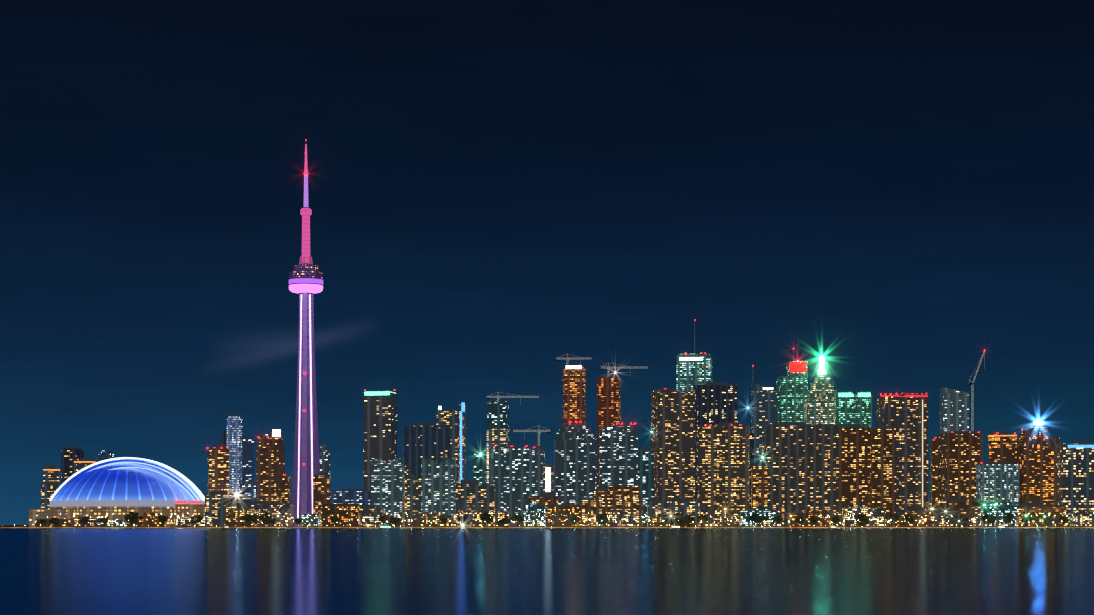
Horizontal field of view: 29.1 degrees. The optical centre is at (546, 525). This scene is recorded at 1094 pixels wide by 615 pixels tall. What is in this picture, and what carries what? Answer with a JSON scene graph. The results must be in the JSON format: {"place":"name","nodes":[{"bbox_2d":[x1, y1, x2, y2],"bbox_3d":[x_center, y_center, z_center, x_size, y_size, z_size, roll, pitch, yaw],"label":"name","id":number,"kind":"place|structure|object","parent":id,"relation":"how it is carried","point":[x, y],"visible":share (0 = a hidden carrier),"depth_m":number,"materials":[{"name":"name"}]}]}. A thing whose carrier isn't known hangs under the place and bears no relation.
{"place":"outdoors","nodes":[
{"label":"outdoors","id":0,"kind":"place"},
{"bbox_2d":[0,525,1070,527],"bbox_3d":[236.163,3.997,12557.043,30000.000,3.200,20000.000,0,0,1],"label":"city ground","id":1,"kind":"structure","parent":0,"point":[8,526],"depth_m":2561.79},
{"bbox_2d":[41,482,55,508],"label":"building","id":2,"kind":"structure","parent":1,"relation":"on","point":[48,489],"depth_m":3314.81,"materials":[{"name":"grey"}]},
{"bbox_2d":[43,465,59,489],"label":"building","id":3,"kind":"structure","parent":1,"relation":"on","point":[51,473],"depth_m":3415.88,"materials":[{"name":"grey"}]},
{"bbox_2d":[35,519,70,526],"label":"building","id":4,"kind":"structure","parent":1,"relation":"on","point":[61,524],"depth_m":2746.04,"materials":[{"name":"brown"}]},
{"bbox_2d":[61,443,83,484],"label":"building","id":5,"kind":"structure","parent":1,"relation":"on","point":[69,455],"depth_m":3566.63,"materials":[{"name":"grey"}]},
{"bbox_2d":[74,458,95,473],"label":"building","id":6,"kind":"structure","parent":1,"relation":"on","point":[80,463],"depth_m":3463.94,"materials":[{"name":"brown"}]},
{"bbox_2d":[71,516,100,526],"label":"building","id":7,"kind":"structure","parent":1,"relation":"on","point":[95,523],"depth_m":2741.30,"materials":[{"name":"brown"}]},
{"bbox_2d":[95,451,113,461],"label":"building","id":8,"kind":"structure","parent":1,"relation":"on","point":[103,455],"depth_m":3615.27,"materials":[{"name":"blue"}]},
{"bbox_2d":[103,520,125,526],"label":"building","id":9,"kind":"structure","parent":1,"relation":"on","point":[113,523],"depth_m":2726.96,"materials":[{"name":"grey"}]},
{"bbox_2d":[29,457,204,526],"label":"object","id":10,"kind":"structure","parent":1,"relation":"on","point":[120,488],"depth_m":3089.70,"materials":[{"name":"blue"}]},
{"bbox_2d":[123,512,142,526],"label":"tree","id":11,"kind":"object","parent":1,"relation":"on","point":[130,516],"visible":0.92,"depth_m":2619.37,"materials":[{"name":"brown plant"}]},
{"bbox_2d":[124,513,165,526],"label":"building","id":12,"kind":"structure","parent":1,"relation":"on","point":[146,520],"depth_m":2736.78,"materials":[{"name":"brown"}]},
{"bbox_2d":[176,517,213,526],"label":"building","id":13,"kind":"structure","parent":1,"relation":"on","point":[209,521],"depth_m":2742.67,"materials":[{"name":"brown"}]},
{"bbox_2d":[191,515,202,526],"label":"tree","id":14,"kind":"object","parent":1,"relation":"on","point":[199,518],"visible":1,"depth_m":2623.60,"materials":[{"name":"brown plant"}]},
{"bbox_2d":[207,444,228,493],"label":"building","id":15,"kind":"structure","parent":1,"relation":"on","point":[218,465],"depth_m":3209.53,"materials":[{"name":"brown"}]},
{"bbox_2d":[205,487,239,526],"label":"building","id":16,"kind":"structure","parent":1,"relation":"on","point":[216,502],"depth_m":2958.59,"materials":[{"name":"grey"}]},
{"bbox_2d":[221,431,226,447],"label":"building","id":17,"kind":"structure","parent":1,"relation":"on","point":[223,437],"depth_m":3610.38,"materials":[{"name":"grey"}]},
{"bbox_2d":[227,413,241,493],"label":"building","id":18,"kind":"structure","parent":1,"relation":"on","point":[234,433],"depth_m":3560.17,"materials":[{"name":"blue glass"}]},
{"bbox_2d":[223,506,252,526],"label":"building","id":19,"kind":"structure","parent":1,"relation":"on","point":[234,516],"depth_m":2663.80,"materials":[{"name":"brown"}]},
{"bbox_2d":[242,437,253,483],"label":"building","id":20,"kind":"structure","parent":1,"relation":"on","point":[247,458],"depth_m":3509.36,"materials":[{"name":"blue"}]},
{"bbox_2d":[240,481,257,502],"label":"building","id":21,"kind":"structure","parent":1,"relation":"on","point":[248,491],"depth_m":3007.93,"materials":[{"name":"blue"}]},
{"bbox_2d":[243,514,257,526],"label":"tree","id":22,"kind":"object","parent":1,"relation":"on","point":[249,518],"visible":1,"depth_m":2582.47,"materials":[{"name":"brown plant"}]},
{"bbox_2d":[233,502,293,526],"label":"building","id":23,"kind":"structure","parent":1,"relation":"on","point":[255,506],"depth_m":2907.43,"materials":[{"name":"grey"}]},
{"bbox_2d":[259,432,280,437],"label":"building","id":24,"kind":"structure","parent":1,"relation":"on","point":[265,435],"depth_m":3357.75,"materials":[{"name":"grey"}]},
{"bbox_2d":[257,429,284,502],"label":"building","id":25,"kind":"structure","parent":1,"relation":"on","point":[270,462],"depth_m":3158.30,"materials":[{"name":"brown"}]},
{"bbox_2d":[259,505,289,526],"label":"building","id":26,"kind":"structure","parent":1,"relation":"on","point":[281,514],"depth_m":2728.32,"materials":[{"name":"grey"}]},
{"bbox_2d":[281,473,289,502],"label":"building","id":27,"kind":"structure","parent":1,"relation":"on","point":[285,488],"depth_m":3107.16,"materials":[{"name":"brown"}]},
{"bbox_2d":[289,139,322,526],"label":"observation tower","id":28,"kind":"structure","parent":1,"relation":"on","point":[306,279],"depth_m":2999.46,"materials":[{"name":"purple concrete"}]},
{"bbox_2d":[301,514,319,526],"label":"building","id":29,"kind":"structure","parent":1,"relation":"on","point":[315,520],"depth_m":2730.07,"materials":[{"name":"grey"}]},
{"bbox_2d":[313,469,329,526],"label":"building","id":30,"kind":"structure","parent":1,"relation":"on","point":[321,488],"depth_m":2905.62,"materials":[{"name":"brown"}]},
{"bbox_2d":[319,444,330,490],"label":"building","id":31,"kind":"structure","parent":1,"relation":"on","point":[325,459],"depth_m":3306.53,"materials":[{"name":"grey"}]},
{"bbox_2d":[322,504,359,526],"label":"building","id":32,"kind":"structure","parent":1,"relation":"on","point":[347,514],"depth_m":2649.33,"materials":[{"name":"brown"}]},
{"bbox_2d":[330,489,370,504],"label":"building","id":33,"kind":"structure","parent":1,"relation":"on","point":[349,496],"depth_m":3005.17,"materials":[{"name":"blue"}]},
{"bbox_2d":[359,500,383,515],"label":"building","id":34,"kind":"structure","parent":1,"relation":"on","point":[367,510],"depth_m":2754.27,"materials":[{"name":"grey"}]},
{"bbox_2d":[364,389,396,490],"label":"building","id":35,"kind":"structure","parent":1,"relation":"on","point":[380,425],"depth_m":3506.73,"materials":[{"name":"grey"}]},
{"bbox_2d":[360,513,403,526],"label":"building","id":36,"kind":"structure","parent":1,"relation":"on","point":[369,521],"depth_m":2738.26,"materials":[{"name":"grey"}]},
{"bbox_2d":[371,458,404,526],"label":"building","id":37,"kind":"structure","parent":1,"relation":"on","point":[388,488],"depth_m":2803.81,"materials":[{"name":"grey glass"}]},
{"bbox_2d":[405,476,420,526],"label":"building","id":38,"kind":"structure","parent":1,"relation":"on","point":[412,495],"depth_m":2853.25,"materials":[{"name":"grey"}]},
{"bbox_2d":[403,423,449,477],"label":"building","id":39,"kind":"structure","parent":1,"relation":"on","point":[430,441],"depth_m":3303.10,"materials":[{"name":"grey"}]},
{"bbox_2d":[412,513,457,526],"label":"building","id":40,"kind":"structure","parent":1,"relation":"on","point":[429,518],"depth_m":2646.15,"materials":[{"name":"grey"}]},
{"bbox_2d":[421,458,456,514],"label":"building","id":41,"kind":"structure","parent":1,"relation":"on","point":[438,487],"depth_m":2802.53,"materials":[{"name":"grey"}]},
{"bbox_2d":[437,402,465,483],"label":"building","id":42,"kind":"structure","parent":1,"relation":"on","point":[455,420],"depth_m":3452.12,"materials":[{"name":"grey"}]},
{"bbox_2d":[456,480,495,526],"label":"building","id":43,"kind":"structure","parent":1,"relation":"on","point":[472,494],"depth_m":2801.67,"materials":[{"name":"grey"}]},
{"bbox_2d":[473,441,485,483],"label":"building","id":44,"kind":"structure","parent":1,"relation":"on","point":[479,462],"depth_m":3001.81,"materials":[{"name":"teal"}]},
{"bbox_2d":[460,509,508,526],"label":"building","id":45,"kind":"structure","parent":1,"relation":"on","point":[473,516],"depth_m":2672.55,"materials":[{"name":"brown"}]},
{"bbox_2d":[480,513,493,526],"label":"tree","id":46,"kind":"object","parent":1,"relation":"on","point":[487,517],"visible":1,"depth_m":2602.93,"materials":[{"name":"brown plant"}]},
{"bbox_2d":[487,429,508,483],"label":"building","id":47,"kind":"structure","parent":1,"relation":"on","point":[497,437],"depth_m":3502.96,"materials":[{"name":"grey glass"}]},
{"bbox_2d":[487,401,508,428],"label":"building","id":48,"kind":"structure","parent":47,"relation":"on","point":[498,415],"depth_m":3511.93,"materials":[{"name":"teal"}]},
{"bbox_2d":[487,392,538,406],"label":"crane","id":49,"kind":"object","parent":48,"relation":"on","point":[498,397],"visible":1,"depth_m":3499.99,"materials":[{"name":"silver metal"}]},
{"bbox_2d":[492,445,528,526],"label":"building","id":50,"kind":"structure","parent":1,"relation":"on","point":[510,471],"depth_m":2850.95,"materials":[{"name":"grey"}]},
{"bbox_2d":[511,514,525,526],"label":"tree","id":51,"kind":"object","parent":1,"relation":"on","point":[517,518],"visible":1,"depth_m":2617.39,"materials":[{"name":"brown plant"}]},
{"bbox_2d":[523,502,544,526],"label":"building","id":52,"kind":"structure","parent":1,"relation":"on","point":[531,509],"depth_m":2738.73,"materials":[{"name":"grey"}]},
{"bbox_2d":[529,446,544,495],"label":"building","id":53,"kind":"structure","parent":1,"relation":"on","point":[536,458],"depth_m":2900.06,"materials":[{"name":"grey"}]},
{"bbox_2d":[513,425,549,445],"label":"crane","id":54,"kind":"object","parent":53,"relation":"on","point":[539,432],"visible":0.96,"depth_m":3098.80,"materials":[{"name":"silver metal"}]},
{"bbox_2d":[528,492,557,526],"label":"building","id":55,"kind":"structure","parent":1,"relation":"on","point":[547,499],"depth_m":2779.80,"materials":[{"name":"brown"}]},
{"bbox_2d":[2,512,1090,526],"bbox_3d":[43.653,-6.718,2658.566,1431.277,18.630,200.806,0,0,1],"label":"street lamps","id":56,"kind":"object","parent":1,"relation":"on","point":[570,526],"visible":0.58,"depth_m":2622.53,"materials":[{"name":"yellow"}]},
{"bbox_2d":[543,465,553,491],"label":"building","id":57,"kind":"structure","parent":1,"relation":"on","point":[548,478],"depth_m":2869.61,"materials":[{"name":"grey"}]},
{"bbox_2d":[550,503,580,526],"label":"building","id":58,"kind":"structure","parent":1,"relation":"on","point":[561,515],"depth_m":2730.93,"materials":[{"name":"brown"}]},
{"bbox_2d":[563,365,584,427],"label":"building","id":59,"kind":"structure","parent":1,"relation":"on","point":[573,393],"depth_m":3499.25,"materials":[{"name":"brown glass"}]},
{"bbox_2d":[554,421,595,503],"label":"building","id":60,"kind":"structure","parent":1,"relation":"on","point":[575,462],"depth_m":2849.07,"materials":[{"name":"grey"}]},
{"bbox_2d":[597,372,620,490],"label":"building","id":61,"kind":"structure","parent":1,"relation":"on","point":[608,400],"depth_m":3499.00,"materials":[{"name":"brown"}]},
{"bbox_2d":[581,486,641,526],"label":"building","id":62,"kind":"structure","parent":1,"relation":"on","point":[628,499],"depth_m":2698.14,"materials":[{"name":"brown"}]},
{"bbox_2d":[595,512,633,526],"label":"building","id":63,"kind":"structure","parent":1,"relation":"on","point":[624,519],"depth_m":2648.70,"materials":[{"name":"grey"}]},
{"bbox_2d":[600,423,637,490],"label":"building","id":64,"kind":"structure","parent":1,"relation":"on","point":[618,455],"depth_m":2897.92,"materials":[{"name":"grey"}]},
{"bbox_2d":[638,431,653,526],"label":"building","id":65,"kind":"structure","parent":1,"relation":"on","point":[646,469],"depth_m":2997.15,"materials":[{"name":"grey"}]},
{"bbox_2d":[648,517,694,526],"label":"building","id":66,"kind":"structure","parent":1,"relation":"on","point":[656,521],"depth_m":2682.34,"materials":[{"name":"brown"}]},
{"bbox_2d":[652,388,694,500],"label":"building","id":67,"kind":"structure","parent":1,"relation":"on","point":[673,428],"depth_m":3197.00,"materials":[{"name":"brown"}]},
{"bbox_2d":[647,499,699,526],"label":"building","id":68,"kind":"structure","parent":1,"relation":"on","point":[684,507],"depth_m":2746.68,"materials":[{"name":"grey"}]},
{"bbox_2d":[672,512,683,522],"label":"tree","id":69,"kind":"object","parent":1,"relation":"on","point":[679,517],"visible":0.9,"depth_m":2594.34,"materials":[{"name":"green plant"}]},
{"bbox_2d":[676,319,711,391],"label":"building","id":70,"kind":"structure","parent":1,"relation":"on","point":[693,370],"depth_m":3795.43,"materials":[{"name":"teal"}]},
{"bbox_2d":[696,514,707,526],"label":"tree","id":71,"kind":"object","parent":1,"relation":"on","point":[702,518],"visible":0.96,"depth_m":2568.60,"materials":[{"name":"green plant"}]},
{"bbox_2d":[699,509,726,526],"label":"building","id":72,"kind":"structure","parent":1,"relation":"on","point":[719,517],"depth_m":2650.38,"materials":[{"name":"grey"}]},
{"bbox_2d":[694,382,736,500],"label":"building","id":73,"kind":"structure","parent":1,"relation":"on","point":[715,403],"depth_m":3594.66,"materials":[{"name":"grey"}]},
{"bbox_2d":[698,422,748,526],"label":"building","id":74,"kind":"structure","parent":1,"relation":"on","point":[723,465],"depth_m":2895.08,"materials":[{"name":"grey"}]},
{"bbox_2d":[747,407,753,509],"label":"building","id":75,"kind":"structure","parent":1,"relation":"on","point":[751,448],"depth_m":3293.83,"materials":[{"name":"grey"}]},
{"bbox_2d":[746,514,759,526],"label":"tree","id":76,"kind":"object","parent":1,"relation":"on","point":[751,517],"visible":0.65,"depth_m":2594.74,"materials":[{"name":"green plant"}]},
{"bbox_2d":[751,457,767,509],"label":"building","id":77,"kind":"structure","parent":1,"relation":"on","point":[759,485],"depth_m":2844.34,"materials":[{"name":"grey"}]},
{"bbox_2d":[740,507,779,526],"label":"building","id":78,"kind":"structure","parent":1,"relation":"on","point":[769,513],"depth_m":2668.49,"materials":[{"name":"grey"}]},
{"bbox_2d":[751,365,776,464],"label":"building","id":79,"kind":"structure","parent":1,"relation":"on","point":[763,406],"depth_m":3692.84,"materials":[{"name":"grey glass"}]},
{"bbox_2d":[776,348,807,421],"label":"building","id":80,"kind":"structure","parent":1,"relation":"on","point":[792,387],"depth_m":3791.64,"materials":[{"name":"green glass"}]},
{"bbox_2d":[764,422,839,526],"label":"building","id":81,"kind":"structure","parent":1,"relation":"on","point":[801,460],"depth_m":2943.06,"materials":[{"name":"brown"}]},
{"bbox_2d":[789,511,833,526],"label":"building","id":82,"kind":"structure","parent":1,"relation":"on","point":[822,515],"depth_m":2699.75,"materials":[{"name":"brown"}]},
{"bbox_2d":[804,356,836,424],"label":"building","id":83,"kind":"structure","parent":1,"relation":"on","point":[819,403],"depth_m":3740.70,"materials":[{"name":"green"}]},
{"bbox_2d":[834,392,871,426],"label":"building","id":84,"kind":"structure","parent":1,"relation":"on","point":[851,408],"depth_m":3689.76,"materials":[{"name":"green glass"}]},
{"bbox_2d":[839,424,871,526],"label":"building","id":85,"kind":"structure","parent":1,"relation":"on","point":[855,465],"depth_m":2941.66,"materials":[{"name":"brown"}]},
{"bbox_2d":[843,505,885,526],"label":"building","id":86,"kind":"structure","parent":1,"relation":"on","point":[876,516],"depth_m":2726.47,"materials":[{"name":"grey"}]},
{"bbox_2d":[871,425,893,526],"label":"building","id":87,"kind":"structure","parent":1,"relation":"on","point":[882,465],"depth_m":2891.24,"materials":[{"name":"brown"}]},
{"bbox_2d":[884,513,898,526],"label":"tree","id":88,"kind":"object","parent":1,"relation":"on","point":[889,518],"visible":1,"depth_m":2585.98,"materials":[{"name":"green plant"}]},
{"bbox_2d":[876,393,927,514],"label":"building","id":89,"kind":"structure","parent":1,"relation":"on","point":[904,416],"depth_m":3290.06,"materials":[{"name":"brown"}]},
{"bbox_2d":[892,512,926,526],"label":"building","id":90,"kind":"structure","parent":1,"relation":"on","point":[904,523],"depth_m":2695.81,"materials":[{"name":"brown"}]},
{"bbox_2d":[930,436,937,500],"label":"building","id":91,"kind":"structure","parent":1,"relation":"on","point":[934,469],"depth_m":2989.41,"materials":[{"name":"brown"}]},
{"bbox_2d":[928,515,976,526],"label":"building","id":92,"kind":"structure","parent":1,"relation":"on","point":[936,520],"depth_m":2698.84,"materials":[{"name":"grey"}]},
{"bbox_2d":[940,387,968,432],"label":"building","id":93,"kind":"structure","parent":1,"relation":"on","point":[954,410],"depth_m":3586.80,"materials":[{"name":"grey"}]},
{"bbox_2d":[923,499,985,526],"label":"building","id":94,"kind":"structure","parent":1,"relation":"on","point":[957,506],"depth_m":2739.79,"materials":[{"name":"brown"}]},
{"bbox_2d":[954,515,965,526],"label":"tree","id":95,"kind":"object","parent":1,"relation":"on","point":[962,518],"visible":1,"depth_m":2562.78,"materials":[{"name":"green plant"}]},
{"bbox_2d":[938,431,982,500],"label":"building","id":96,"kind":"structure","parent":1,"relation":"on","point":[960,455],"depth_m":2939.41,"materials":[{"name":"brown"}]},
{"bbox_2d":[980,514,994,522],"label":"tree","id":97,"kind":"object","parent":1,"relation":"on","point":[990,517],"visible":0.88,"depth_m":2569.42,"materials":[{"name":"green plant"}]},
{"bbox_2d":[976,462,1018,505],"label":"building","id":98,"kind":"structure","parent":1,"relation":"on","point":[997,482],"depth_m":2788.47,"materials":[{"name":"grey"}]},
{"bbox_2d":[980,503,1018,526],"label":"building","id":99,"kind":"structure","parent":1,"relation":"on","point":[998,511],"depth_m":2712.42,"materials":[{"name":"grey"}]},
{"bbox_2d":[988,431,1016,462],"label":"building","id":100,"kind":"structure","parent":1,"relation":"on","point":[1002,446],"depth_m":2987.82,"materials":[{"name":"brown"}]},
{"bbox_2d":[1003,513,1013,526],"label":"tree","id":101,"kind":"object","parent":1,"relation":"on","point":[1007,518],"visible":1,"depth_m":2581.38,"materials":[{"name":"green plant"}]},
{"bbox_2d":[1017,421,1059,505],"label":"building","id":102,"kind":"structure","parent":1,"relation":"on","point":[1036,453],"depth_m":2986.84,"materials":[{"name":"brown"}]},
{"bbox_2d":[1017,511,1063,526],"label":"building","id":103,"kind":"structure","parent":1,"relation":"on","point":[1037,516],"depth_m":2694.32,"materials":[{"name":"brown"}]},
{"bbox_2d":[1017,503,1065,526],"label":"building","id":104,"kind":"structure","parent":1,"relation":"on","point":[1032,507],"depth_m":2737.70,"materials":[{"name":"brown"}]},
{"bbox_2d":[1056,440,1093,526],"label":"building","id":105,"kind":"structure","parent":1,"relation":"on","point":[1074,476],"depth_m":2886.09,"materials":[{"name":"grey glass"}]},
{"bbox_2d":[1070,511,1093,526],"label":"building","id":106,"kind":"structure","parent":1,"relation":"on","point":[1086,519],"depth_m":2629.83,"materials":[{"name":"grey"}]},
{"bbox_2d":[0,528,1093,614],"bbox_3d":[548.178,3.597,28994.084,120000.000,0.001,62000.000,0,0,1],"label":"lake water","id":107,"kind":"structure","parent":0,"point":[544,571],"depth_m":163.84,"materials":[{"name":"blue liquid"}]},
{"bbox_2d":[4,527,1093,527],"bbox_3d":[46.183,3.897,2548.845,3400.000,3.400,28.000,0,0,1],"label":"quay wall","id":108,"kind":"structure","parent":107,"relation":"in","point":[535,527],"depth_m":2559.08,"materials":[{"name":"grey concrete"}]},
{"bbox_2d":[0,0,1093,524],"label":"sky","id":109,"kind":"structure","parent":0,"point":[896,194],"materials":[{"name":"blue"}]},
{"bbox_2d":[969,350,984,430],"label":"crane","id":110,"kind":"object","parent":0,"point":[971,384],"visible":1,"depth_m":3486.05,"materials":[{"name":"silver metal"}]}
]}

